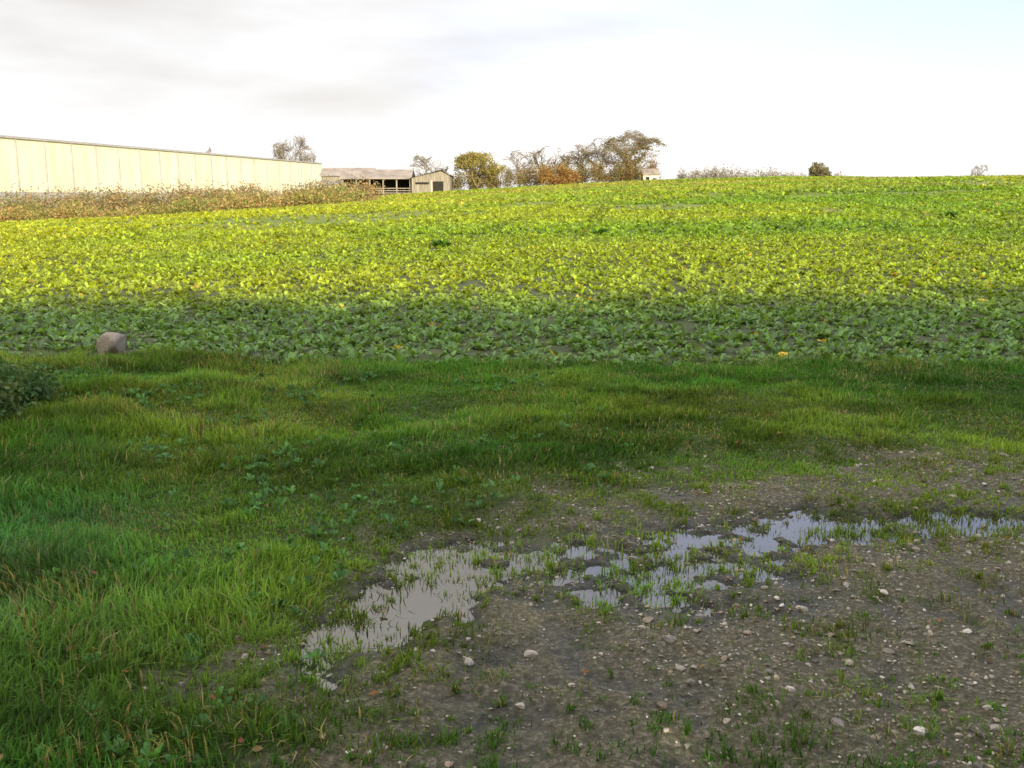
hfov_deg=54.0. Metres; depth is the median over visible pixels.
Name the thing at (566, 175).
autumn beech bush
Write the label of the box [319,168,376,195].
farm shed
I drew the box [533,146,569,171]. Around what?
ash tree
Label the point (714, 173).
distant trees
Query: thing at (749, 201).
crop field
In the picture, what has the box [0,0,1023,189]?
sky
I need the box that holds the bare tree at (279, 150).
[270,135,315,161]
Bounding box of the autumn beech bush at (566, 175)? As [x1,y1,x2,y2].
[536,163,583,184]
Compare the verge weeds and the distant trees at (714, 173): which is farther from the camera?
the distant trees at (714, 173)
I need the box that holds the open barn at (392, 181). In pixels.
[339,169,415,194]
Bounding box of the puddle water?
[298,508,1023,690]
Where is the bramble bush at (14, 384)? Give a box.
[0,356,67,421]
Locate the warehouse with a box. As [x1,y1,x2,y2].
[0,135,321,211]
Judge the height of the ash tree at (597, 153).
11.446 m
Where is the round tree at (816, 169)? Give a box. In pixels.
[808,161,831,175]
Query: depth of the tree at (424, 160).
208.70 m
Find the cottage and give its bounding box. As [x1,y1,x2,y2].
[640,169,659,179]
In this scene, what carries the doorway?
in the timber barn at (439, 180)
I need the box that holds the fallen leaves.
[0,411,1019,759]
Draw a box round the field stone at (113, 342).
[96,332,126,355]
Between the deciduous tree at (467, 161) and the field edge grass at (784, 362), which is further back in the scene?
the deciduous tree at (467, 161)
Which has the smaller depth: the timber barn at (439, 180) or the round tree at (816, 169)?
the timber barn at (439, 180)
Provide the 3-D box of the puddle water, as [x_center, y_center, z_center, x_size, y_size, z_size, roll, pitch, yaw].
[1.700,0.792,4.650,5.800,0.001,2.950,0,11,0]
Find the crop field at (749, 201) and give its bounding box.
[0,174,1023,367]
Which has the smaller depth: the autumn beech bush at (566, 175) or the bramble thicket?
the bramble thicket
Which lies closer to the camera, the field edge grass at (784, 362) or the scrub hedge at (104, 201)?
the field edge grass at (784, 362)
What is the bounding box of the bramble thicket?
[0,180,370,221]
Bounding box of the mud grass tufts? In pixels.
[127,434,1023,767]
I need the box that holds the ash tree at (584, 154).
[555,142,600,170]
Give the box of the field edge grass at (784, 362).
[2,343,1023,379]
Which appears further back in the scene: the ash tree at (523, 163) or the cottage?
the ash tree at (523, 163)
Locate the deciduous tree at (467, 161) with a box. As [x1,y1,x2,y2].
[453,150,506,188]
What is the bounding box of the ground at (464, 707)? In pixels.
[0,179,1023,767]
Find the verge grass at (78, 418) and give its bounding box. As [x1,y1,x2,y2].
[0,344,1023,767]
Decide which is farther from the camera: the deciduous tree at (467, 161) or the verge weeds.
the deciduous tree at (467, 161)
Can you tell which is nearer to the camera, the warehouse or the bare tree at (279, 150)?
the warehouse
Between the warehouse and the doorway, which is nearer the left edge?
the warehouse
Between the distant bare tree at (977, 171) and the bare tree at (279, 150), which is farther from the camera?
the distant bare tree at (977, 171)
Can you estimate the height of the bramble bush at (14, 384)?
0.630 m
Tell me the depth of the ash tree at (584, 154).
213.46 m
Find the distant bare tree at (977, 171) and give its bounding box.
[971,164,986,175]
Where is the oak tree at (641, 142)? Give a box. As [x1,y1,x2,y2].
[596,128,668,180]
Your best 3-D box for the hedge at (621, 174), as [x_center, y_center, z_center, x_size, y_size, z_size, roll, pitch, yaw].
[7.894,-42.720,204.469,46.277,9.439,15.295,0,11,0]
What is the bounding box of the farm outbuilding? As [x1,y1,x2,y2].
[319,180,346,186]
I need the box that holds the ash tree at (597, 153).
[579,137,614,172]
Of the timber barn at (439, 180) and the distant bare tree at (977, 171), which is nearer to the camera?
the timber barn at (439, 180)
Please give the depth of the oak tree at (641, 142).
202.69 m
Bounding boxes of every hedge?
[0,175,389,218]
[450,150,661,190]
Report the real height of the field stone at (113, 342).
0.270 m
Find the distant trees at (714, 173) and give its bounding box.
[677,159,846,178]
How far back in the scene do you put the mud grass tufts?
3.92 m
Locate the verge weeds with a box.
[1,361,651,767]
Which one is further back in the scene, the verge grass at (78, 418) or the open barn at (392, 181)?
the open barn at (392, 181)
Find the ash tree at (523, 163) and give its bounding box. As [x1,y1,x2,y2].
[501,150,539,187]
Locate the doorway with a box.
[433,181,442,191]
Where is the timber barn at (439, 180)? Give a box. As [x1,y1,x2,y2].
[411,170,454,192]
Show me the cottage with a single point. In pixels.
(652, 174)
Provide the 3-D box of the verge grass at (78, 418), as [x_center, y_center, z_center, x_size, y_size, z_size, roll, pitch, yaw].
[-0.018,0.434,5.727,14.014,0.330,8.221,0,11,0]
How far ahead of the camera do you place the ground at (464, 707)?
3.90 m
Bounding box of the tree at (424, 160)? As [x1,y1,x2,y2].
[401,153,447,186]

